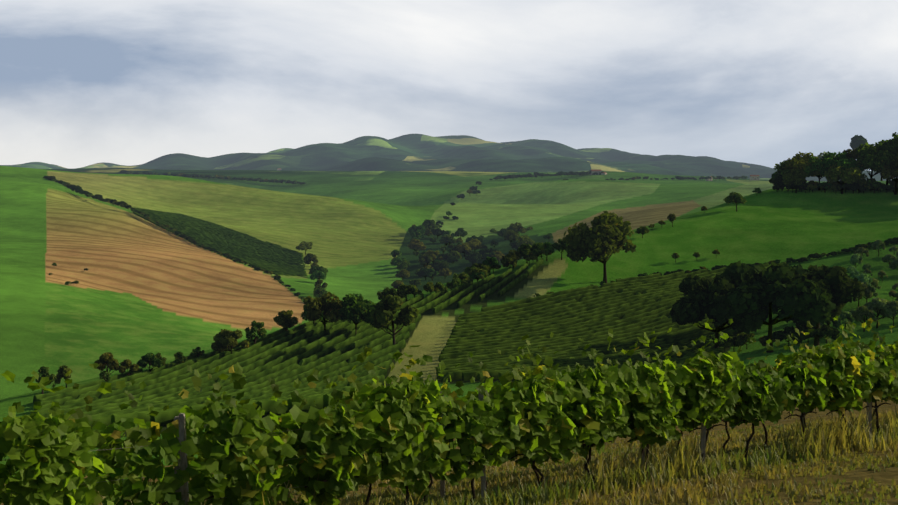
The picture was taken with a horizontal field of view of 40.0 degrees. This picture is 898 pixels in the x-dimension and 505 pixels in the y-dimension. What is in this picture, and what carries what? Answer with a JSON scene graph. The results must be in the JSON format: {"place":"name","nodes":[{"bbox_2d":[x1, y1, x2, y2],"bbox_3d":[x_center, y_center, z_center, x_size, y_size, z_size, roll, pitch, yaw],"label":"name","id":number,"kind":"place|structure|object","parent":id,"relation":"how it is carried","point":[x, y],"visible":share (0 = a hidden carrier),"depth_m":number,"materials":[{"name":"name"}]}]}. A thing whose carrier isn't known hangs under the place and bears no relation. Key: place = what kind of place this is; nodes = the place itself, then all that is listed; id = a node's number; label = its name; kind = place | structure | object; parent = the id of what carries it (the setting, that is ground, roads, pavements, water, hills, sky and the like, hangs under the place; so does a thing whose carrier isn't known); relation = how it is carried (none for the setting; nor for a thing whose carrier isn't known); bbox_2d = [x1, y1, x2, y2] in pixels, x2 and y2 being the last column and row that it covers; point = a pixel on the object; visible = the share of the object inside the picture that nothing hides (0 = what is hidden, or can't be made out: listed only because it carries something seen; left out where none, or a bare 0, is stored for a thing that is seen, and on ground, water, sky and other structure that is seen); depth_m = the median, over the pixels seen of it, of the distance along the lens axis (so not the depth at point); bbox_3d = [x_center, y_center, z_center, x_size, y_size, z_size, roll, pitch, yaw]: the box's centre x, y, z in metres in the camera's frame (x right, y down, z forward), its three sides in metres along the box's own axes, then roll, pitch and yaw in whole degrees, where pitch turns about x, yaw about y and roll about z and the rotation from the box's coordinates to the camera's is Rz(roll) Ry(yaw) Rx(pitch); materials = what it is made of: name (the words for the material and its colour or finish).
{"place":"outdoors","nodes":[
{"label":"outdoors","id":0,"kind":"place"},
{"bbox_2d":[0,134,897,504],"bbox_3d":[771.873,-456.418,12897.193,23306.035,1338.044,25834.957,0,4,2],"label":"hilly terrain","id":1,"kind":"structure","parent":0,"point":[354,210],"depth_m":888.28,"materials":[{"name":"green plant"}]},
{"bbox_2d":[35,366,56,393],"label":"sparse tree","id":2,"kind":"object","parent":1,"relation":"on","point":[43,371],"visible":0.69,"depth_m":235.26,"materials":[{"name":"green plant"}]},
{"bbox_2d":[56,365,72,387],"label":"sparse tree","id":3,"kind":"object","parent":1,"relation":"on","point":[60,374],"visible":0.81,"depth_m":239.07,"materials":[{"name":"green plant"}]},
{"bbox_2d":[99,370,110,380],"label":"sparse tree","id":4,"kind":"object","parent":1,"relation":"on","point":[103,376],"visible":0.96,"depth_m":239.13,"materials":[{"name":"green plant"}]},
{"bbox_2d":[94,352,119,373],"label":"oak tree","id":5,"kind":"object","parent":1,"relation":"on","point":[108,360],"visible":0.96,"depth_m":241.66,"materials":[{"name":"green plant"}]},
{"bbox_2d":[119,359,138,375],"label":"oak tree","id":6,"kind":"object","parent":1,"relation":"on","point":[126,364],"visible":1,"depth_m":243.25,"materials":[{"name":"green plant"}]},
{"bbox_2d":[136,352,162,373],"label":"oak tree","id":7,"kind":"object","parent":1,"relation":"on","point":[149,358],"visible":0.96,"depth_m":246.10,"materials":[{"name":"green plant"}]},
{"bbox_2d":[174,352,187,363],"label":"sparse tree","id":8,"kind":"object","parent":1,"relation":"on","point":[179,356],"visible":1,"depth_m":252.88,"materials":[{"name":"green plant"}]},
{"bbox_2d":[189,347,204,357],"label":"sparse tree","id":9,"kind":"object","parent":1,"relation":"on","point":[196,352],"visible":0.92,"depth_m":258.01,"materials":[{"name":"green plant"}]},
{"bbox_2d":[132,207,307,275],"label":"vineyard rows","id":10,"kind":"object","parent":1,"relation":"on","point":[276,259],"visible":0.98,"depth_m":1093.59,"materials":[{"name":"green plant"}]},
{"bbox_2d":[211,329,249,353],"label":"scrub tree","id":11,"kind":"object","parent":1,"relation":"on","point":[224,339],"visible":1,"depth_m":260.21,"materials":[{"name":"green plant"}]},
{"bbox_2d":[245,320,266,343],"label":"sparse tree","id":12,"kind":"object","parent":1,"relation":"on","point":[255,328],"visible":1,"depth_m":267.48,"materials":[{"name":"green plant"}]},
{"bbox_2d":[273,310,297,330],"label":"oak tree","id":13,"kind":"object","parent":1,"relation":"on","point":[285,318],"visible":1,"depth_m":279.16,"materials":[{"name":"green plant"}]},
{"bbox_2d":[33,258,542,428],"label":"vineyard rows","id":14,"kind":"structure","parent":1,"relation":"on","point":[278,356],"depth_m":244.80,"materials":[{"name":"green plant"}]},
{"bbox_2d":[296,241,312,254],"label":"oak tree","id":15,"kind":"object","parent":1,"relation":"on","point":[304,245],"visible":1,"depth_m":1129.29,"materials":[{"name":"green plant"}]},
{"bbox_2d":[304,253,317,263],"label":"scrub tree","id":16,"kind":"object","parent":1,"relation":"on","point":[309,258],"visible":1,"depth_m":1023.28,"materials":[{"name":"green plant"}]},
{"bbox_2d":[301,308,323,323],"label":"oak tree","id":17,"kind":"object","parent":1,"relation":"on","point":[304,313],"visible":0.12,"depth_m":285.66,"materials":[{"name":"green plant"}]},
{"bbox_2d":[310,270,326,279],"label":"oak tree","id":18,"kind":"object","parent":1,"relation":"on","point":[318,275],"visible":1,"depth_m":832.71,"materials":[{"name":"green plant"}]},
{"bbox_2d":[311,266,327,274],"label":"scrub tree","id":19,"kind":"object","parent":1,"relation":"on","point":[322,269],"visible":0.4,"depth_m":884.24,"materials":[{"name":"green plant"}]},
{"bbox_2d":[313,288,327,297],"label":"oak tree","id":20,"kind":"object","parent":1,"relation":"on","point":[320,291],"visible":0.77,"depth_m":722.67,"materials":[{"name":"green plant"}]},
{"bbox_2d":[303,292,344,331],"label":"oak tree","id":21,"kind":"object","parent":1,"relation":"on","point":[316,307],"visible":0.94,"depth_m":275.74,"materials":[{"name":"green plant"}]},
{"bbox_2d":[338,293,375,334],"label":"oak tree","id":22,"kind":"object","parent":1,"relation":"on","point":[356,309],"visible":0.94,"depth_m":274.78,"materials":[{"name":"green plant"}]},
{"bbox_2d":[383,287,396,296],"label":"oak tree","id":23,"kind":"object","parent":1,"relation":"on","point":[392,291],"visible":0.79,"depth_m":317.62,"materials":[{"name":"green plant"}]},
{"bbox_2d":[370,294,418,344],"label":"oak tree","id":24,"kind":"object","parent":1,"relation":"on","point":[382,314],"visible":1,"depth_m":262.63,"materials":[{"name":"green plant"}]},
{"bbox_2d":[395,269,409,279],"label":"oak tree","id":25,"kind":"object","parent":1,"relation":"on","point":[404,273],"visible":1,"depth_m":940.10,"materials":[{"name":"green plant"}]},
{"bbox_2d":[397,259,409,269],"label":"oak tree","id":26,"kind":"object","parent":1,"relation":"on","point":[404,264],"visible":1,"depth_m":1006.86,"materials":[{"name":"green plant"}]},
{"bbox_2d":[397,284,413,296],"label":"scrub tree","id":27,"kind":"object","parent":1,"relation":"on","point":[404,288],"visible":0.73,"depth_m":319.45,"materials":[{"name":"green plant"}]},
{"bbox_2d":[407,285,421,297],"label":"oak tree","id":28,"kind":"object","parent":1,"relation":"on","point":[414,290],"visible":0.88,"depth_m":319.40,"materials":[{"name":"green plant"}]},
{"bbox_2d":[407,225,424,235],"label":"scrub tree","id":29,"kind":"object","parent":1,"relation":"on","point":[421,229],"visible":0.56,"depth_m":1320.84,"materials":[{"name":"green plant"}]},
{"bbox_2d":[407,239,426,250],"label":"oak tree","id":30,"kind":"object","parent":1,"relation":"on","point":[417,245],"visible":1,"depth_m":1197.65,"materials":[{"name":"green plant"}]},
{"bbox_2d":[418,254,432,267],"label":"oak tree","id":31,"kind":"object","parent":1,"relation":"on","point":[426,259],"visible":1,"depth_m":1016.26,"materials":[{"name":"green plant"}]},
{"bbox_2d":[417,268,433,279],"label":"dark tree","id":32,"kind":"object","parent":1,"relation":"on","point":[422,272],"visible":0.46,"depth_m":932.08,"materials":[{"name":"green plant"}]},
{"bbox_2d":[423,281,438,293],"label":"oak tree","id":33,"kind":"object","parent":1,"relation":"on","point":[430,287],"visible":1,"depth_m":321.17,"materials":[{"name":"green plant"}]},
{"bbox_2d":[422,219,439,228],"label":"scrub tree","id":34,"kind":"object","parent":1,"relation":"on","point":[427,223],"visible":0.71,"depth_m":1383.18,"materials":[{"name":"green plant"}]},
{"bbox_2d":[424,250,442,262],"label":"scrub tree","id":35,"kind":"object","parent":1,"relation":"on","point":[432,254],"visible":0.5,"depth_m":1035.79,"materials":[{"name":"green plant"}]},
{"bbox_2d":[431,228,444,237],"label":"dark tree","id":36,"kind":"object","parent":1,"relation":"on","point":[438,231],"visible":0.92,"depth_m":1331.41,"materials":[{"name":"green plant"}]},
{"bbox_2d":[429,260,448,271],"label":"dark tree","id":37,"kind":"object","parent":1,"relation":"on","point":[437,266],"visible":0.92,"depth_m":971.52,"materials":[{"name":"green plant"}]},
{"bbox_2d":[437,268,451,276],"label":"oak tree","id":38,"kind":"object","parent":1,"relation":"on","point":[444,272],"visible":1,"depth_m":928.60,"materials":[{"name":"green plant"}]},
{"bbox_2d":[0,316,897,504],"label":"vine row","id":39,"kind":"object","parent":1,"relation":"on","point":[332,445],"visible":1,"depth_m":20.23,"materials":[{"name":"green plant"}]},
{"bbox_2d":[0,318,897,504],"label":"vine row","id":40,"kind":"object","parent":1,"relation":"on","point":[143,436],"visible":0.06,"depth_m":21.95,"materials":[{"name":"green plant"}]},
{"bbox_2d":[442,235,455,244],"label":"oak tree","id":41,"kind":"object","parent":1,"relation":"on","point":[451,239],"visible":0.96,"depth_m":1238.51,"materials":[{"name":"green plant"}]},
{"bbox_2d":[3,338,897,504],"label":"vine row","id":42,"kind":"object","parent":1,"relation":"on","point":[122,425],"depth_m":22.83,"materials":[{"name":"green plant"}]},
{"bbox_2d":[455,228,467,237],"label":"oak tree","id":43,"kind":"object","parent":1,"relation":"on","point":[461,232],"visible":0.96,"depth_m":1286.54,"materials":[{"name":"green plant"}]},
{"bbox_2d":[453,272,472,284],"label":"oak tree","id":44,"kind":"object","parent":1,"relation":"on","point":[463,277],"visible":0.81,"depth_m":331.15,"materials":[{"name":"green plant"}]},
{"bbox_2d":[455,243,470,256],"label":"oak tree","id":45,"kind":"object","parent":1,"relation":"on","point":[461,248],"visible":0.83,"depth_m":1062.58,"materials":[{"name":"green plant"}]},
{"bbox_2d":[466,238,481,251],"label":"oak tree","id":46,"kind":"object","parent":1,"relation":"on","point":[474,244],"visible":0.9,"depth_m":1078.44,"materials":[{"name":"green plant"}]},
{"bbox_2d":[465,235,483,242],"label":"dark tree","id":47,"kind":"object","parent":1,"relation":"on","point":[480,238],"visible":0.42,"depth_m":1225.40,"materials":[{"name":"green plant"}]},
{"bbox_2d":[467,267,487,281],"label":"scrub tree","id":48,"kind":"object","parent":1,"relation":"on","point":[475,270],"visible":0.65,"depth_m":339.11,"materials":[{"name":"green plant"}]},
{"bbox_2d":[473,263,490,273],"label":"scrub tree","id":49,"kind":"object","parent":1,"relation":"on","point":[487,268],"visible":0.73,"depth_m":349.28,"materials":[{"name":"green plant"}]},
{"bbox_2d":[479,247,498,256],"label":"dark tree","id":50,"kind":"object","parent":1,"relation":"on","point":[485,250],"visible":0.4,"depth_m":1018.07,"materials":[{"name":"green plant"}]},
{"bbox_2d":[482,256,499,274],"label":"oak tree","id":51,"kind":"object","parent":1,"relation":"on","point":[494,261],"visible":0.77,"depth_m":350.58,"materials":[{"name":"green plant"}]},
{"bbox_2d":[98,405,897,504],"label":"grass","id":52,"kind":"structure","parent":1,"relation":"on","point":[696,494],"depth_m":23.72,"materials":[{"name":"plant"}]},
{"bbox_2d":[501,257,516,267],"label":"scrub tree","id":53,"kind":"object","parent":1,"relation":"on","point":[506,262],"visible":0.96,"depth_m":351.98,"materials":[{"name":"green plant"}]},
{"bbox_2d":[503,230,519,241],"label":"oak tree","id":54,"kind":"object","parent":1,"relation":"on","point":[510,235],"visible":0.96,"depth_m":1081.46,"materials":[{"name":"green plant"}]},
{"bbox_2d":[502,249,521,267],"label":"oak tree","id":55,"kind":"object","parent":1,"relation":"on","point":[515,254],"visible":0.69,"depth_m":353.82,"materials":[{"name":"green plant"}]},
{"bbox_2d":[509,222,527,232],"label":"oak tree","id":56,"kind":"object","parent":1,"relation":"on","point":[517,227],"visible":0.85,"depth_m":1257.89,"materials":[{"name":"green plant"}]},
{"bbox_2d":[516,236,534,245],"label":"oak tree","id":57,"kind":"object","parent":1,"relation":"on","point":[524,240],"visible":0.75,"depth_m":1028.59,"materials":[{"name":"green plant"}]},
{"bbox_2d":[517,244,534,263],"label":"oak tree","id":58,"kind":"object","parent":1,"relation":"on","point":[523,249],"visible":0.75,"depth_m":355.29,"materials":[{"name":"green plant"}]},
{"bbox_2d":[523,251,537,260],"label":"oak tree","id":59,"kind":"object","parent":1,"relation":"on","point":[532,255],"visible":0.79,"depth_m":355.09,"materials":[{"name":"green plant"}]},
{"bbox_2d":[530,242,549,261],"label":"oak tree","id":60,"kind":"object","parent":1,"relation":"on","point":[539,247],"visible":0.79,"depth_m":356.33,"materials":[{"name":"green plant"}]},
{"bbox_2d":[544,242,554,260],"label":"oak tree","id":61,"kind":"object","parent":1,"relation":"on","point":[550,248],"visible":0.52,"depth_m":356.95,"materials":[{"name":"green plant"}]},
{"bbox_2d":[552,238,567,259],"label":"oak tree","id":62,"kind":"object","parent":1,"relation":"on","point":[557,246],"visible":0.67,"depth_m":357.38,"materials":[{"name":"green plant"}]},
{"bbox_2d":[562,211,635,282],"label":"tree","id":63,"kind":"object","parent":1,"relation":"on","point":[603,238],"visible":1,"depth_m":333.11,"materials":[{"name":"green plant"}]},
{"bbox_2d":[435,262,788,382],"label":"vineyard rows","id":64,"kind":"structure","parent":1,"relation":"on","point":[638,305],"depth_m":277.37,"materials":[{"name":"green plant"}]},
{"bbox_2d":[635,226,649,237],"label":"oak tree","id":65,"kind":"object","parent":1,"relation":"on","point":[643,230],"visible":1,"depth_m":385.42,"materials":[{"name":"green plant"}]},
{"bbox_2d":[698,333,723,345],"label":"scrub tree","id":66,"kind":"object","parent":1,"relation":"on","point":[710,338],"visible":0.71,"depth_m":244.61,"materials":[{"name":"green plant"}]},
{"bbox_2d":[669,273,768,348],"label":"dark tree","id":67,"kind":"object","parent":1,"relation":"on","point":[702,298],"visible":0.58,"depth_m":234.56,"materials":[{"name":"green plant"}]},
{"bbox_2d":[725,336,744,351],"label":"scrub tree","id":68,"kind":"object","parent":1,"relation":"on","point":[731,340],"visible":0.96,"depth_m":243.24,"materials":[{"name":"green plant"}]},
{"bbox_2d":[724,191,746,211],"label":"oak tree","id":69,"kind":"object","parent":1,"relation":"on","point":[735,197],"visible":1,"depth_m":423.63,"materials":[{"name":"green plant"}]},
{"bbox_2d":[736,332,755,348],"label":"scrub tree","id":70,"kind":"object","parent":1,"relation":"on","point":[745,336],"visible":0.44,"depth_m":243.51,"materials":[{"name":"green plant"}]},
{"bbox_2d":[769,175,783,190],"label":"scrub tree","id":71,"kind":"object","parent":1,"relation":"on","point":[778,180],"visible":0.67,"depth_m":457.97,"materials":[{"name":"green plant"}]},
{"bbox_2d":[721,260,835,352],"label":"dark tree","id":72,"kind":"object","parent":1,"relation":"on","point":[774,286],"visible":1,"depth_m":230.47,"materials":[{"name":"green plant"}]},
{"bbox_2d":[773,160,789,187],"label":"oak tree","id":73,"kind":"object","parent":1,"relation":"on","point":[781,170],"visible":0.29,"depth_m":462.99,"materials":[{"name":"green plant"}]},
{"bbox_2d":[772,326,802,346],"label":"scrub tree","id":74,"kind":"object","parent":1,"relation":"on","point":[781,335],"visible":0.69,"depth_m":237.85,"materials":[{"name":"green plant"}]},
{"bbox_2d":[782,169,806,192],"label":"oak tree","id":75,"kind":"object","parent":1,"relation":"on","point":[797,177],"visible":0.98,"depth_m":451.71,"materials":[{"name":"green plant"}]},
{"bbox_2d":[783,151,821,179],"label":"oak tree","id":76,"kind":"object","parent":1,"relation":"on","point":[797,162],"visible":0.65,"depth_m":457.37,"materials":[{"name":"green plant"}]},
{"bbox_2d":[791,321,822,344],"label":"scrub tree","id":77,"kind":"object","parent":1,"relation":"on","point":[804,328],"visible":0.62,"depth_m":236.72,"materials":[{"name":"green plant"}]},
{"bbox_2d":[801,156,834,189],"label":"oak tree","id":78,"kind":"object","parent":1,"relation":"on","point":[819,164],"visible":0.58,"depth_m":453.77,"materials":[{"name":"green plant"}]},
{"bbox_2d":[780,265,865,345],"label":"dark tree","id":79,"kind":"object","parent":1,"relation":"on","point":[838,284],"visible":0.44,"depth_m":235.06,"materials":[{"name":"green plant"}]},
{"bbox_2d":[809,324,839,342],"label":"scrub tree","id":80,"kind":"object","parent":1,"relation":"on","point":[829,331],"visible":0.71,"depth_m":236.49,"materials":[{"name":"green plant"}]},
{"bbox_2d":[820,318,840,327],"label":"olive tree","id":81,"kind":"object","parent":1,"relation":"on","point":[836,324],"visible":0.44,"depth_m":243.72,"materials":[{"name":"green plant"}]},
{"bbox_2d":[820,151,862,174],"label":"oak tree","id":82,"kind":"object","parent":1,"relation":"on","point":[838,158],"visible":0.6,"depth_m":452.15,"materials":[{"name":"green plant"}]},
{"bbox_2d":[823,162,867,193],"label":"oak tree","id":83,"kind":"object","parent":1,"relation":"on","point":[849,176],"visible":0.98,"depth_m":446.30,"materials":[{"name":"green plant"}]},
{"bbox_2d":[840,311,854,326],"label":"olive tree","id":84,"kind":"object","parent":1,"relation":"on","point":[845,314],"visible":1,"depth_m":248.33,"materials":[{"name":"green plant"}]},
{"bbox_2d":[846,266,859,277],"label":"olive tree","id":85,"kind":"object","parent":1,"relation":"on","point":[853,271],"visible":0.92,"depth_m":303.84,"materials":[{"name":"green plant"}]},
{"bbox_2d":[843,149,867,168],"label":"oak tree","id":86,"kind":"object","parent":1,"relation":"on","point":[853,153],"visible":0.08,"depth_m":459.06,"materials":[{"name":"green plant"}]},
{"bbox_2d":[850,253,862,267],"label":"olive tree","id":87,"kind":"object","parent":1,"relation":"on","point":[856,258],"visible":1,"depth_m":331.00,"materials":[{"name":"green plant"}]},
{"bbox_2d":[850,135,866,177],"bbox_3d":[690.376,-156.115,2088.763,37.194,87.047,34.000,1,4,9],"label":"cypress tree","id":88,"kind":"object","parent":1,"relation":"on","point":[856,141],"visible":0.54,"depth_m":2077.06,"materials":[{"name":"green plant"}]},
{"bbox_2d":[854,247,869,262],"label":"olive tree","id":89,"kind":"object","parent":1,"relation":"on","point":[861,250],"visible":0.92,"depth_m":342.57,"materials":[{"name":"green plant"}]},
{"bbox_2d":[856,273,871,284],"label":"olive tree","id":90,"kind":"object","parent":1,"relation":"on","point":[863,277],"visible":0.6,"depth_m":272.46,"materials":[{"name":"green plant"}]},
{"bbox_2d":[852,306,877,331],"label":"olive tree","id":91,"kind":"object","parent":1,"relation":"on","point":[859,313],"visible":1,"depth_m":243.41,"materials":[{"name":"green plant"}]},
{"bbox_2d":[857,282,872,306],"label":"olive tree","id":92,"kind":"object","parent":1,"relation":"on","point":[868,293],"visible":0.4,"depth_m":264.00,"materials":[{"name":"green plant"}]},
{"bbox_2d":[863,282,877,301],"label":"olive tree","id":93,"kind":"object","parent":1,"relation":"on","point":[872,288],"visible":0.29,"depth_m":264.45,"materials":[{"name":"green plant"}]},
{"bbox_2d":[855,142,897,178],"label":"oak tree","id":94,"kind":"object","parent":1,"relation":"on","point":[871,158],"visible":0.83,"depth_m":450.69,"materials":[{"name":"green plant"}]},
{"bbox_2d":[871,240,885,255],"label":"olive tree","id":95,"kind":"object","parent":1,"relation":"on","point":[876,244],"visible":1,"depth_m":348.25,"materials":[{"name":"green plant"}]},
{"bbox_2d":[865,297,893,327],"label":"olive tree","id":96,"kind":"object","parent":1,"relation":"on","point":[877,304],"visible":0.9,"depth_m":245.20,"materials":[{"name":"green plant"}]},
{"bbox_2d":[874,138,897,184],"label":"oak tree","id":97,"kind":"object","parent":1,"relation":"on","point":[889,140],"visible":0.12,"depth_m":457.58,"materials":[{"name":"green plant"}]},
{"bbox_2d":[877,132,897,157],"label":"oak tree","id":98,"kind":"object","parent":1,"relation":"on","point":[889,147],"visible":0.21,"depth_m":455.20,"materials":[{"name":"green plant"}]},
{"bbox_2d":[880,157,897,194],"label":"oak tree","id":99,"kind":"object","parent":1,"relation":"on","point":[885,173],"visible":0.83,"depth_m":445.91,"materials":[{"name":"green plant"}]},
{"bbox_2d":[880,300,897,325],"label":"olive tree","id":100,"kind":"object","parent":1,"relation":"on","point":[893,306],"visible":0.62,"depth_m":243.89,"materials":[{"name":"green plant"}]},
{"bbox_2d":[882,254,895,263],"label":"olive tree","id":101,"kind":"object","parent":1,"relation":"on","point":[887,257],"visible":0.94,"depth_m":331.77,"materials":[{"name":"green plant"}]},
{"bbox_2d":[889,257,897,269],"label":"olive tree","id":102,"kind":"object","parent":1,"relation":"on","point":[893,265],"visible":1,"depth_m":315.72,"materials":[{"name":"green plant"}]},
{"bbox_2d":[0,0,897,170],"label":"sky","id":103,"kind":"structure","parent":0,"point":[83,83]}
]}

